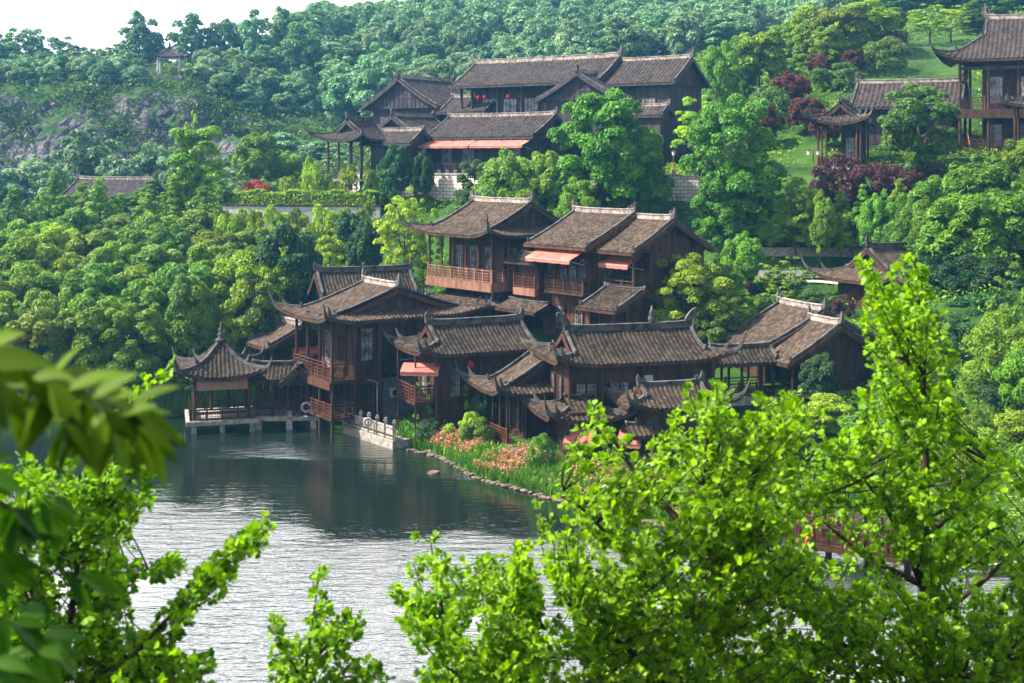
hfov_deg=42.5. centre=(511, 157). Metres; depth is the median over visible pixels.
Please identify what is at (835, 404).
tree
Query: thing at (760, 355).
link roof
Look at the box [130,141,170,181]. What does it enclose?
tree
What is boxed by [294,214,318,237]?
bamboo clump
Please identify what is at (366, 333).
window
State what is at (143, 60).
tree
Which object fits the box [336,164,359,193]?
shrub
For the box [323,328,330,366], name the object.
window
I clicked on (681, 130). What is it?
tree
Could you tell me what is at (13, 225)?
tree
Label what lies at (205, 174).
lone tree
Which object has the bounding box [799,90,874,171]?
porch pavilion
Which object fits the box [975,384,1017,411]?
shrub
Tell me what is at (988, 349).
dome shrub
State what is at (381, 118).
window
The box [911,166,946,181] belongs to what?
purple shrub
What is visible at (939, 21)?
tree
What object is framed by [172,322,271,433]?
lake pavilion
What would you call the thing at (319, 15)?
tree
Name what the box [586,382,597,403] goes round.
window
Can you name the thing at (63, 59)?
tree
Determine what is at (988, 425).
slope grass
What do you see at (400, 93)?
plank gable house
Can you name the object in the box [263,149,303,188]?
tree
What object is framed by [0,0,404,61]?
sky
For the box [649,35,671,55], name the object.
tree
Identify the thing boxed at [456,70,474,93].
tree
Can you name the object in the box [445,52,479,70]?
tree
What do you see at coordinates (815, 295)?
shrub
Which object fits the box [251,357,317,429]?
covered walkway
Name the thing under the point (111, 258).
tree
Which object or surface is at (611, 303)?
lean to porch
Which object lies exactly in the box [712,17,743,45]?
tree
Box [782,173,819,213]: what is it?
tree
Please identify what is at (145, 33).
tree
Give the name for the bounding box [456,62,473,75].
tree
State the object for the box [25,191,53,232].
tree
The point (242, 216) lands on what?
bamboo clump
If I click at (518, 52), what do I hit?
tree
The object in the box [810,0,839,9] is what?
tree
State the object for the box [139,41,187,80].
hilltop pavilion
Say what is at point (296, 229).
tree
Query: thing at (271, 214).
bamboo clump
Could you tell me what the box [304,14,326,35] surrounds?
tree
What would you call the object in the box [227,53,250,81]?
tree
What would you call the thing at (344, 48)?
tree
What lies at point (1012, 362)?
dome shrub
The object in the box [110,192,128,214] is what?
tree
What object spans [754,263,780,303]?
sapling
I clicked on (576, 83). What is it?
cross gable house
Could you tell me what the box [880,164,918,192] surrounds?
purple shrub
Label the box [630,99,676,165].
gate shelter
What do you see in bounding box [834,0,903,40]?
tree
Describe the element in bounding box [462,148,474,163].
window
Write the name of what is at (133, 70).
tree
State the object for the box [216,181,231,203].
tree
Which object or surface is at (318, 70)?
tree
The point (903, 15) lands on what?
tree
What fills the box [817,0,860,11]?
tree
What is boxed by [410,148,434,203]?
tree
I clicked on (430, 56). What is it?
tree
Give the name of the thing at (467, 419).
shrub
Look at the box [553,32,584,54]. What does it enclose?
tree
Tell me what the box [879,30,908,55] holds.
maple tree
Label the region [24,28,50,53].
tree
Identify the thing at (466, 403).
shrub
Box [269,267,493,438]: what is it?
waterside house
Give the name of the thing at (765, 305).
shrub
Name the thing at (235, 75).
tree
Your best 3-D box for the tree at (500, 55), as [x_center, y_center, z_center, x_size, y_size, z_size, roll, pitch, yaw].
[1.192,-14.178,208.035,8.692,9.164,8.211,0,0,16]
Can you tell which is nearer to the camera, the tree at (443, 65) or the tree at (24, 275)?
the tree at (24, 275)
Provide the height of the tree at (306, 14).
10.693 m
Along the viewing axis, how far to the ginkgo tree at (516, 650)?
7.91 m
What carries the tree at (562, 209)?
on the ground at (56, 126)
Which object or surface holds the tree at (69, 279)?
on the ground at (56, 126)
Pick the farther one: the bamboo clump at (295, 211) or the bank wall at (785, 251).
the bamboo clump at (295, 211)
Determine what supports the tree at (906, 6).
on the ground at (56, 126)
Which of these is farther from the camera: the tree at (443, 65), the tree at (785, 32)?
the tree at (443, 65)
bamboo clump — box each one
[212,204,234,244]
[216,212,246,243]
[236,207,254,242]
[240,209,263,231]
[260,203,282,231]
[268,211,291,230]
[287,207,306,227]
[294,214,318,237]
[312,203,332,253]
[319,210,337,259]
[330,206,353,251]
[355,203,386,241]
[360,213,370,221]
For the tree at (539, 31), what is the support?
on the ground at (56, 126)
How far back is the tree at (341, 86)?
198.60 m
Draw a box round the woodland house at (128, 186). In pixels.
[58,171,171,208]
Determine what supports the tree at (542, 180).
on the ground at (56, 126)
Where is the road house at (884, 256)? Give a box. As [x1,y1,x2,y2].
[800,235,919,312]
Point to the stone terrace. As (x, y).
(377, 432)
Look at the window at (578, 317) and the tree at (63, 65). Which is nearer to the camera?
the window at (578, 317)
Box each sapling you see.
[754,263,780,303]
[761,276,796,297]
[775,256,803,296]
[790,269,815,298]
[984,251,1023,344]
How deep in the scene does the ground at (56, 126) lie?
129.64 m
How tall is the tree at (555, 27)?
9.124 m
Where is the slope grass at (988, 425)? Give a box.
[810,315,1023,537]
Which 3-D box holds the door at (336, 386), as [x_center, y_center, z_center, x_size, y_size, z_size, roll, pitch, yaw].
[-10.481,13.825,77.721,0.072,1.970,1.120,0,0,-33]
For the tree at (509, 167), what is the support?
on the ground at (56, 126)
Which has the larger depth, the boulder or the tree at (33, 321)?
the tree at (33, 321)
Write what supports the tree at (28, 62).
on the ground at (56, 126)
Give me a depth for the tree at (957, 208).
84.58 m
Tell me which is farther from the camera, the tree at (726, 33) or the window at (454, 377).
the tree at (726, 33)
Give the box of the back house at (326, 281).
[307,259,418,298]
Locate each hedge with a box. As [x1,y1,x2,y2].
[207,188,380,211]
[665,162,701,174]
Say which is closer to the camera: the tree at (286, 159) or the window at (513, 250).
the window at (513, 250)
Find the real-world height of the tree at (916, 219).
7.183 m
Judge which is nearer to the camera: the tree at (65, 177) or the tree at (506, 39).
the tree at (65, 177)
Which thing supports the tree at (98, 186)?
on the ground at (56, 126)
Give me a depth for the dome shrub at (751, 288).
88.64 m
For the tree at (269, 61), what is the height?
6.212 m
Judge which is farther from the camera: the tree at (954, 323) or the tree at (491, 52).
the tree at (491, 52)
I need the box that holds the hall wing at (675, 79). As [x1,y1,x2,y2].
[605,47,711,169]
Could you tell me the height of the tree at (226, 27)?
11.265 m
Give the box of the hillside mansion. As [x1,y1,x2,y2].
[930,3,1023,156]
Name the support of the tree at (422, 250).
on the ground at (56, 126)
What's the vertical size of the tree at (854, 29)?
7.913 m
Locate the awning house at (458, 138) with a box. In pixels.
[418,106,564,172]
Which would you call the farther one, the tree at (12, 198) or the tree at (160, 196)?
the tree at (160, 196)
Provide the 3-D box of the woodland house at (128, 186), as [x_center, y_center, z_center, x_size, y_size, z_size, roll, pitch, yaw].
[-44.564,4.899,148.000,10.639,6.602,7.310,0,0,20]
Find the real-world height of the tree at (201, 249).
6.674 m
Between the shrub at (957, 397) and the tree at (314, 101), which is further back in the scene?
the tree at (314, 101)
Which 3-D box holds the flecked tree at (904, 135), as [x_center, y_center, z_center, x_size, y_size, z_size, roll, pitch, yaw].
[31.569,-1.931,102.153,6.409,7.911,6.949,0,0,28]
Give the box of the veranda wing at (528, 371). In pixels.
[454,347,553,445]
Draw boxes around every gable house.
[359,68,469,124]
[534,62,635,158]
[716,290,887,383]
[770,305,882,401]
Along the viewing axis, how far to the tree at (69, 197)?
120.74 m
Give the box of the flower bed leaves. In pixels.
[396,418,726,522]
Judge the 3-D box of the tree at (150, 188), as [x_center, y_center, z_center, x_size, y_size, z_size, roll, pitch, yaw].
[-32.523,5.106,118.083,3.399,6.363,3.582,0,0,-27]
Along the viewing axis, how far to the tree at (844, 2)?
200.00 m
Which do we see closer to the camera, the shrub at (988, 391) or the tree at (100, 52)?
the shrub at (988, 391)
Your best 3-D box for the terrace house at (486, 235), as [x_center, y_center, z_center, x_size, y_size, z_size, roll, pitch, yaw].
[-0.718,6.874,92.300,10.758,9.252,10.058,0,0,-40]
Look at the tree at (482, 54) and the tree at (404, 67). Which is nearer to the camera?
the tree at (404, 67)
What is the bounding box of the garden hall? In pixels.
[850,70,970,155]
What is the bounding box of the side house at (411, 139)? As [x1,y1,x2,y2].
[359,124,432,174]
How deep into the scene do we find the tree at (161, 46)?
231.12 m
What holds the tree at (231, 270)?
on the ground at (56, 126)
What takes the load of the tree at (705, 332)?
on the ground at (56, 126)
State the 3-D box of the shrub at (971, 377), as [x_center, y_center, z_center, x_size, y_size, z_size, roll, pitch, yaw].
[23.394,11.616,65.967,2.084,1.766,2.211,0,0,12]
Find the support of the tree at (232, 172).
on the ground at (56, 126)
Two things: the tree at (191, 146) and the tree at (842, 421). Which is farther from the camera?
the tree at (191, 146)
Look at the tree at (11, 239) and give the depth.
102.98 m
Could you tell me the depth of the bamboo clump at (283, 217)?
109.03 m
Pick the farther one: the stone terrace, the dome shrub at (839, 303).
the dome shrub at (839, 303)
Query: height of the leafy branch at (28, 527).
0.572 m
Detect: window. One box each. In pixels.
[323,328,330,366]
[360,327,373,362]
[379,116,388,123]
[420,361,428,395]
[440,148,451,164]
[449,366,460,397]
[454,243,463,272]
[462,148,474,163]
[468,244,476,273]
[482,98,495,112]
[484,246,493,275]
[502,98,516,112]
[507,246,517,276]
[508,148,521,157]
[509,396,511,426]
[515,397,520,430]
[524,97,538,111]
[548,263,555,283]
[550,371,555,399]
[555,304,564,329]
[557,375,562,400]
[559,264,567,286]
[568,257,576,287]
[573,306,583,323]
[575,382,586,393]
[578,257,586,288]
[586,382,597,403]
[602,257,614,284]
[609,381,619,403]
[620,380,629,389]
[641,97,655,103]
[845,137,855,158]
[990,76,1002,103]
[990,123,1002,146]
[1016,75,1023,97]
[1020,123,1023,138]
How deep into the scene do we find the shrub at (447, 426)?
71.43 m
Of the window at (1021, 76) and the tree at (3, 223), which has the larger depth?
the tree at (3, 223)
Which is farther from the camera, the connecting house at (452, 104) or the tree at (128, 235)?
the connecting house at (452, 104)
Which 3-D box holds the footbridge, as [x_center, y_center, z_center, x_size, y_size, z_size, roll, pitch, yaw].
[13.304,15.803,52.158,5.010,3.155,1.500,0,0,32]
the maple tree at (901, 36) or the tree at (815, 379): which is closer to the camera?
the tree at (815, 379)
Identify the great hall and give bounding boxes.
[448,43,622,112]
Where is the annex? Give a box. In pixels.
[244,311,317,390]
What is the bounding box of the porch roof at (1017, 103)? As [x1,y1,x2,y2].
[999,82,1023,140]
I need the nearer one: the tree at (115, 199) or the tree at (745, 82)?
the tree at (115, 199)
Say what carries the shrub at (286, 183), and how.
on the ground at (56, 126)
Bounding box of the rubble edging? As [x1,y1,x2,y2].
[402,446,761,540]
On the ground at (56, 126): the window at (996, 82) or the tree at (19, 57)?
the tree at (19, 57)
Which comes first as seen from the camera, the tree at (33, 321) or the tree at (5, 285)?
the tree at (33, 321)
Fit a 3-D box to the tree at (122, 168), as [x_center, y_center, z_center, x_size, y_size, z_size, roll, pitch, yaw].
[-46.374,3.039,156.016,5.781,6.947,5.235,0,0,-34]
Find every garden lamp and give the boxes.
[672,150,675,170]
[806,145,820,177]
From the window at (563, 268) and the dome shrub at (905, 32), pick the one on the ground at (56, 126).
the dome shrub at (905, 32)
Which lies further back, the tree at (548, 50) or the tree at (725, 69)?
the tree at (548, 50)
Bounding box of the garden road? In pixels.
[749,270,820,278]
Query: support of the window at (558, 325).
in the terrace house at (558, 269)
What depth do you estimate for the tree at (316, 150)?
158.46 m
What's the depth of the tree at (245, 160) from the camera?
131.96 m
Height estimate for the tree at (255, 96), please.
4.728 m
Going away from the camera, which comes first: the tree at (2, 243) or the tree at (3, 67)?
the tree at (2, 243)
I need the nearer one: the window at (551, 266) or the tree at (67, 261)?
the window at (551, 266)
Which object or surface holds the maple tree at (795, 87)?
on the ground at (56, 126)
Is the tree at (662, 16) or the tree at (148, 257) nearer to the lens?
the tree at (148, 257)
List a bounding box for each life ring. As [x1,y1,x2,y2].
[301,402,310,412]
[363,417,372,426]
[805,534,818,546]
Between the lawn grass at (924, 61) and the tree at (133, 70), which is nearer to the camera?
the lawn grass at (924, 61)
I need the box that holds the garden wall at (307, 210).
[215,204,380,228]
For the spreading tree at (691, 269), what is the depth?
79.54 m
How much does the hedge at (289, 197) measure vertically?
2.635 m
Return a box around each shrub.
[241,179,268,192]
[278,176,303,192]
[299,163,322,193]
[303,156,318,186]
[319,173,340,193]
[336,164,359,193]
[358,168,381,205]
[371,178,401,204]
[413,382,433,422]
[414,417,444,439]
[442,423,456,438]
[458,411,480,436]
[458,416,494,443]
[462,383,472,417]
[466,391,498,425]
[514,188,537,204]
[526,433,556,468]
[743,277,758,299]
[747,86,791,124]
[747,294,772,312]
[758,275,784,291]
[783,53,812,77]
[791,476,812,496]
[798,288,825,303]
[803,162,839,205]
[810,62,866,89]
[818,290,842,309]
[819,153,865,206]
[830,294,855,316]
[844,162,897,198]
[861,36,914,75]
[870,23,908,41]
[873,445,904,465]
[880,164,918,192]
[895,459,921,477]
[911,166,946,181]
[932,336,972,360]
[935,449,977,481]
[950,390,965,411]
[957,372,997,398]
[960,405,990,431]
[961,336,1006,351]
[961,425,995,450]
[963,306,1023,386]
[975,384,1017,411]
[993,409,1023,440]
[994,347,1023,411]
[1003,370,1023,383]
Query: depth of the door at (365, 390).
76.21 m
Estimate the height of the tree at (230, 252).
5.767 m
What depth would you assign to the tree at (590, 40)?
205.17 m
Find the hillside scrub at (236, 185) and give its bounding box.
[0,34,490,220]
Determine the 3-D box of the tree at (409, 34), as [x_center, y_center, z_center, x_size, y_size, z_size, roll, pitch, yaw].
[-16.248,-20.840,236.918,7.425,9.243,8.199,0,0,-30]
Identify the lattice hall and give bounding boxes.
[512,305,749,461]
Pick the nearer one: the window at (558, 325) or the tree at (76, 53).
the window at (558, 325)
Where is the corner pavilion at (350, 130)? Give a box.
[304,111,385,189]
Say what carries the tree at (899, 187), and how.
on the ground at (56, 126)
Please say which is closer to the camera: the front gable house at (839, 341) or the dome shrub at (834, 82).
the front gable house at (839, 341)
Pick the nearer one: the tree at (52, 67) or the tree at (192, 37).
the tree at (52, 67)
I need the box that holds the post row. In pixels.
[507,447,531,463]
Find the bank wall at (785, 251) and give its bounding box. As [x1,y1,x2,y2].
[720,247,862,257]
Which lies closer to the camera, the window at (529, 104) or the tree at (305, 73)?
the window at (529, 104)
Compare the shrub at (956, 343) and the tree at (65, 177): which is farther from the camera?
the tree at (65, 177)
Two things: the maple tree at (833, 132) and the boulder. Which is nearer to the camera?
the boulder
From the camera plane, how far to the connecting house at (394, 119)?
125.95 m
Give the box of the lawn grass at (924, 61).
[849,35,980,110]
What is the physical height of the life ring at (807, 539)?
0.571 m
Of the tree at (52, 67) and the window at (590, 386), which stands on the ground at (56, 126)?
the tree at (52, 67)
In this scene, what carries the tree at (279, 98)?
on the ground at (56, 126)
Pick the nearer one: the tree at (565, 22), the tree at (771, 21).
the tree at (565, 22)
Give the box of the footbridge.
[784,505,910,571]
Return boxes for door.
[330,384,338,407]
[338,334,345,373]
[358,382,373,414]
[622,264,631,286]
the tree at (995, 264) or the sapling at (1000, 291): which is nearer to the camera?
the sapling at (1000, 291)
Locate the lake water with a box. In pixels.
[0,408,1022,682]
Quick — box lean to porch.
[575,281,673,323]
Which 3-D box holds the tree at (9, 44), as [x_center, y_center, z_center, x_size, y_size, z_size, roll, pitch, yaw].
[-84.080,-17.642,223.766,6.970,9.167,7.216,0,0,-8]
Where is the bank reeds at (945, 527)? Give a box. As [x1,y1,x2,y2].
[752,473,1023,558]
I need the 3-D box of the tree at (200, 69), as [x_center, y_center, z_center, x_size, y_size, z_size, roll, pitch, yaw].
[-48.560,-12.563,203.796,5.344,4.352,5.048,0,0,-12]
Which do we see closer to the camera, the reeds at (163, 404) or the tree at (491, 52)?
the reeds at (163, 404)
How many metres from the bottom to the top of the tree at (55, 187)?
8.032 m
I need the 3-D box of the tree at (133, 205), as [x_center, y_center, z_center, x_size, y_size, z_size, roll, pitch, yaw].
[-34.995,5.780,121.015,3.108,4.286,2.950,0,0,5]
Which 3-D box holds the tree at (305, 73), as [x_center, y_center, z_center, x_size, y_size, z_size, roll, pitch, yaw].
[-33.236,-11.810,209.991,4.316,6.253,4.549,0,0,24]
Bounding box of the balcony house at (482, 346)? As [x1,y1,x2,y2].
[381,306,531,439]
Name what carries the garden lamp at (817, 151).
on the ground at (56, 126)
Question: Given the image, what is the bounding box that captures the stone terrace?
[342,405,409,449]
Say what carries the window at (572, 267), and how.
in the terrace house at (558, 269)
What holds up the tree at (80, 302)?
on the ground at (56, 126)
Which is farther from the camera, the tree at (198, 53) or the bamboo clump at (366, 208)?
the tree at (198, 53)
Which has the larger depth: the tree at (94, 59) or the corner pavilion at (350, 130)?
the tree at (94, 59)
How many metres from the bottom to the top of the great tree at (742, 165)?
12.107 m
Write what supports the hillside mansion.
on the ground at (56, 126)
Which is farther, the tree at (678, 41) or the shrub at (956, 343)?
the tree at (678, 41)
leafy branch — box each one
[0,329,188,495]
[0,453,125,682]
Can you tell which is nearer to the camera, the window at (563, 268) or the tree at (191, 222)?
the window at (563, 268)
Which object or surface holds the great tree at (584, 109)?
on the ground at (56, 126)
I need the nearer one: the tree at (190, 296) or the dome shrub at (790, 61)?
the tree at (190, 296)
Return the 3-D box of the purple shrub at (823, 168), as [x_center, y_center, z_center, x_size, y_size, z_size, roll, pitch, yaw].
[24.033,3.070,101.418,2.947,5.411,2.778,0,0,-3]
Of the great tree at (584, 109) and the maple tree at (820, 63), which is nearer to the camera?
the great tree at (584, 109)
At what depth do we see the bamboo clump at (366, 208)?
108.76 m
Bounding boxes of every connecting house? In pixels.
[379,108,440,168]
[435,90,494,117]
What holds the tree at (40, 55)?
on the ground at (56, 126)
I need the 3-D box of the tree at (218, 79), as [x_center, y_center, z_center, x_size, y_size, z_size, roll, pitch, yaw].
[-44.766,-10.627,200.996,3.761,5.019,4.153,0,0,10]
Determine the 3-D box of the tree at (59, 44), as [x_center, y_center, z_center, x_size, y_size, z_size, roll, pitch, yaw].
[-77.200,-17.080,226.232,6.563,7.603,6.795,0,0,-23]
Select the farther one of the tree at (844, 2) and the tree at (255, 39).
the tree at (255, 39)
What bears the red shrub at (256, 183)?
on the ground at (56, 126)
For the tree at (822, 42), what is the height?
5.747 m
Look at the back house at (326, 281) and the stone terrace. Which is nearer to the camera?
the stone terrace
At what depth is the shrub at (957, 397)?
65.21 m
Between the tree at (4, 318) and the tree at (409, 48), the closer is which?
the tree at (4, 318)
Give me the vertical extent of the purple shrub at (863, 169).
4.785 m
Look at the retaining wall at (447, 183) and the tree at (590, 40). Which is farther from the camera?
the tree at (590, 40)
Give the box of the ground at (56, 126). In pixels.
[0,0,1023,567]
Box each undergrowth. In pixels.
[15,86,1023,398]
[694,0,1023,106]
[757,276,1023,499]
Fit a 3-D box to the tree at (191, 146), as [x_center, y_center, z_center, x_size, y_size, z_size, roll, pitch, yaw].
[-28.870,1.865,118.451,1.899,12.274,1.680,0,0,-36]
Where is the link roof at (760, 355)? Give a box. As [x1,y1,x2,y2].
[708,340,780,410]
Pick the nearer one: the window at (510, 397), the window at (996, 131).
the window at (510, 397)
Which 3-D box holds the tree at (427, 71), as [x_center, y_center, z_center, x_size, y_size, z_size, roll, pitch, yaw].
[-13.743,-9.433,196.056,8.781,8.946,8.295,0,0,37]
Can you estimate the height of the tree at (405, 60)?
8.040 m
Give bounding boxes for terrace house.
[398,188,559,325]
[494,199,636,335]
[586,205,715,323]
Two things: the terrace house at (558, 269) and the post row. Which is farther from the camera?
the terrace house at (558, 269)
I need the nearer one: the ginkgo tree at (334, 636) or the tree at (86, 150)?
the ginkgo tree at (334, 636)
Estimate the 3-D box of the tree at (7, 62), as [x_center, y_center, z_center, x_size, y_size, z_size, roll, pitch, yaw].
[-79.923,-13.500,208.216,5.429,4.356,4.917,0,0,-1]
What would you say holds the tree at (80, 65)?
on the ground at (56, 126)
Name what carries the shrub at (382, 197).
on the ground at (56, 126)
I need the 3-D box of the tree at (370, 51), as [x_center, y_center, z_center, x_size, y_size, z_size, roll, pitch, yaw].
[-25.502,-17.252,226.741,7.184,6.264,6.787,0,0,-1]
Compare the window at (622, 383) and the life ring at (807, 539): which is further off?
the window at (622, 383)
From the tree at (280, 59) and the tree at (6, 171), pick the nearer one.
the tree at (6, 171)
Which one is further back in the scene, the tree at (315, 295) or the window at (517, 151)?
the window at (517, 151)
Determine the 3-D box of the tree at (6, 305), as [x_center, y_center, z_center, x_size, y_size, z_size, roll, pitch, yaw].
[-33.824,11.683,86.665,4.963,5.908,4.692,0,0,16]
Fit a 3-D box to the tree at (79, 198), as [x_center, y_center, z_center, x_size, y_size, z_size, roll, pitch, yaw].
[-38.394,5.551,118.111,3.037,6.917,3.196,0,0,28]
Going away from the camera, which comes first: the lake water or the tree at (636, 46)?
the lake water
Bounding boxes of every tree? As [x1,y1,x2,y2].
[0,27,35,58]
[0,34,5,58]
[0,59,15,71]
[0,60,10,80]
[0,157,53,203]
[0,167,25,205]
[0,187,30,222]
[0,215,7,229]
[0,228,5,247]
[0,229,38,259]
[0,236,60,287]
[0,248,7,270]
[0,270,22,309]
[0,291,21,319]
[0,311,12,329]
[0,354,218,682]
[1,219,53,242]
[1,263,59,307]
[4,306,70,372]
[5,65,30,84]
[6,54,24,60]
[13,54,42,79]
[18,288,73,351]
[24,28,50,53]
[24,268,100,304]
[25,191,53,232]
[27,222,78,269]
[29,51,47,70]
[35,60,62,82]
[36,162,75,203]
[42,171,72,221]
[42,306,122,370]
[43,50,74,76]
[44,249,101,285]
[46,36,80,56]
[48,196,72,222]
[49,124,122,185]
[54,207,104,249]
[59,56,79,73]
[62,228,117,274]
[63,194,75,207]
[63,293,124,360]
[66,55,91,80]
[68,47,95,56]
[70,262,125,301]
[73,181,97,234]
[73,191,87,228]
[82,48,102,77]
[83,177,115,225]
[86,57,115,86]
[86,240,139,291]
[88,303,172,401]
[91,191,110,220]
[93,48,109,56]
[93,213,141,247]
[95,154,142,176]
[98,510,276,682]
[100,194,124,229]
[102,56,127,78]
[104,43,128,59]
[105,263,154,320]
[109,50,140,67]
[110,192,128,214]
[113,53,146,66]
[113,227,160,271]
[116,64,148,84]
[117,9,163,62]
[118,278,168,352]
[123,197,136,217]
[126,191,142,219]
[127,244,189,273]
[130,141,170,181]
[131,179,159,217]
[131,212,182,243]
[135,192,162,228]
[147,39,171,64]
[147,223,192,267]
[147,262,218,352]
[154,168,185,215]
[155,146,189,188]
[155,192,175,214]
[157,175,186,217]
[164,11,214,62]
[164,125,228,207]
[164,273,218,383]
[175,208,220,237]
[181,63,214,81]
[181,110,198,205]
[184,229,244,265]
[185,186,217,227]
[186,239,237,286]
[191,46,223,66]
[196,50,222,74]
[203,18,238,57]
[204,249,259,316]
[206,72,231,95]
[209,167,241,186]
[212,279,280,354]
[213,248,256,291]
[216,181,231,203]
[218,66,243,89]
[219,47,253,69]
[223,149,254,179]
[225,21,251,52]
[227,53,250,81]
[227,227,270,252]
[230,132,282,179]
[233,83,266,107]
[233,276,279,354]
[236,72,264,87]
[237,8,274,63]
[244,45,278,70]
[245,67,276,97]
[251,258,302,314]
[255,221,323,316]
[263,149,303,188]
[264,67,285,88]
[266,5,297,54]
[266,74,291,92]
[266,564,395,682]
[268,8,303,48]
[270,91,295,111]
[271,131,310,161]
[272,44,300,73]
[278,75,307,101]
[278,246,300,315]
[279,224,320,248]
[280,21,323,72]
[285,19,323,56]
[290,64,316,90]
[294,57,323,75]
[296,141,345,166]
[296,256,317,302]
[299,83,326,113]
[300,10,315,27]
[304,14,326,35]
[305,1,341,41]
[307,228,344,266]
[314,35,368,79]
[314,81,333,96]
[317,34,339,57]
[319,56,365,97]
[321,69,374,114]
[322,150,368,166]
[323,95,345,122]
[330,210,369,264]
[344,219,383,265]
[345,58,396,116]
[348,40,374,64]
[351,22,390,43]
[356,25,393,59]
[357,43,395,91]
[372,186,428,275]
[373,47,413,66]
[375,143,412,207]
[376,64,414,90]
[386,530,562,682]
[391,64,438,80]
[393,43,413,59]
[399,17,439,54]
[402,198,444,293]
[406,55,440,72]
[410,27,443,61]
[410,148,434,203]
[412,54,447,72]
[421,59,460,80]
[434,12,478,48]
[438,19,480,59]
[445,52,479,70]
[453,159,499,210]
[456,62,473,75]
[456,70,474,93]
[457,44,489,62]
[468,45,491,57]
[470,146,538,197]
[483,31,522,44]
[484,38,510,49]
[486,35,516,58]
[492,40,530,58]
[495,35,522,52]
[507,35,540,57]
[518,150,569,209]
[519,20,553,48]
[525,39,563,56]
[531,378,828,682]
[537,18,561,47]
[543,25,582,49]
[545,87,657,207]
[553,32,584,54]
[553,176,601,218]
[554,19,588,46]
[563,46,594,54]
[581,22,608,52]
[594,14,651,57]
[607,25,660,56]
[608,125,674,213]
[636,19,665,29]
[638,9,670,28]
[647,252,733,340]
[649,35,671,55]
[653,27,671,53]
[662,1,706,60]
[666,2,709,56]
[670,95,719,153]
[678,93,787,226]
[689,6,715,52]
[690,176,749,262]
[693,293,741,345]
[697,10,756,47]
[701,39,743,129]
[701,260,748,327]
[704,9,731,45]
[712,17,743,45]
[718,35,757,101]
[720,231,766,284]
[728,0,771,34]
[728,286,759,325]
[729,29,787,91]
[748,9,783,34]
[748,105,781,138]
[749,250,1023,682]
[751,221,793,246]
[757,192,797,246]
[764,70,812,108]
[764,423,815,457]
[765,21,805,68]
[768,4,801,25]
[773,177,813,261]
[781,1,818,26]
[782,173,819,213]
[784,4,831,54]
[785,97,824,134]
[791,217,821,242]
[797,352,837,394]
[798,392,855,441]
[801,189,837,267]
[803,4,871,52]
[805,52,833,72]
[807,24,851,71]
[808,109,840,142]
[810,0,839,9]
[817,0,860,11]
[827,408,893,448]
[831,207,866,260]
[832,190,855,240]
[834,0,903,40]
[836,48,865,70]
[841,0,881,4]
[852,184,869,214]
[856,188,897,247]
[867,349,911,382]
[876,81,962,179]
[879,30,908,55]
[880,0,932,17]
[880,220,913,242]
[883,7,908,29]
[888,178,906,207]
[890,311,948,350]
[893,195,952,254]
[894,193,921,221]
[903,250,950,292]
[904,174,976,227]
[907,4,952,43]
[910,254,991,297]
[911,192,1018,262]
[912,312,978,348]
[923,5,970,42]
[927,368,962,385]
[930,0,968,8]
[936,151,1020,213]
[946,292,1006,315]
[948,253,1023,295]
[957,0,1014,32]
[971,179,1023,260]
[980,138,1023,212]
[992,0,1023,8]
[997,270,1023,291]
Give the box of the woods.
[273,0,811,43]
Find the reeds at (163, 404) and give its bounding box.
[29,385,259,417]
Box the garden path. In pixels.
[797,280,837,283]
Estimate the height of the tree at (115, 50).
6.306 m
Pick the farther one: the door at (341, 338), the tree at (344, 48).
the tree at (344, 48)
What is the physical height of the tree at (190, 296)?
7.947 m
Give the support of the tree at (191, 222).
on the ground at (56, 126)
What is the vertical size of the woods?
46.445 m
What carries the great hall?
on the ground at (56, 126)
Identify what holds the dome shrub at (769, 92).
on the ground at (56, 126)
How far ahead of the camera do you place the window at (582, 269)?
82.90 m
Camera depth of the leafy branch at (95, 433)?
2.25 m
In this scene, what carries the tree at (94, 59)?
on the ground at (56, 126)
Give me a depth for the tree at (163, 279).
88.90 m
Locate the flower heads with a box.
[429,421,734,511]
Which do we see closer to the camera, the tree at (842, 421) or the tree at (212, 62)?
the tree at (842, 421)
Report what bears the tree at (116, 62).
on the ground at (56, 126)
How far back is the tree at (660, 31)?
209.49 m
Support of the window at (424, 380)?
in the balcony house at (482, 346)
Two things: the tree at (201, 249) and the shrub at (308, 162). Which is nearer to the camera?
the tree at (201, 249)
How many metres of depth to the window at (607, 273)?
83.41 m
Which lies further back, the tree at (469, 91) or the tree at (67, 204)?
the tree at (469, 91)
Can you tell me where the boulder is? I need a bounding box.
[426,470,439,474]
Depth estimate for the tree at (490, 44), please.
232.21 m
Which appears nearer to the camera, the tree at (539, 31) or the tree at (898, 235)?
the tree at (898, 235)
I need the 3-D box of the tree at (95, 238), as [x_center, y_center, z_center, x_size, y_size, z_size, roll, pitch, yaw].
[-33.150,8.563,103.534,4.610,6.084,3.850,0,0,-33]
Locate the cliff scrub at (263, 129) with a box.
[0,76,317,175]
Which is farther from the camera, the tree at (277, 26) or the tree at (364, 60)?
the tree at (277, 26)
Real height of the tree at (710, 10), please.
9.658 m
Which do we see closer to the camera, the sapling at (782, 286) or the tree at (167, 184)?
the sapling at (782, 286)
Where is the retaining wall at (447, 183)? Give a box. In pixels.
[342,169,698,201]
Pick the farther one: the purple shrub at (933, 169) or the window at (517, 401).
the purple shrub at (933, 169)
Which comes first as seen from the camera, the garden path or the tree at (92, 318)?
the tree at (92, 318)
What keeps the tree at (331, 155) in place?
on the ground at (56, 126)

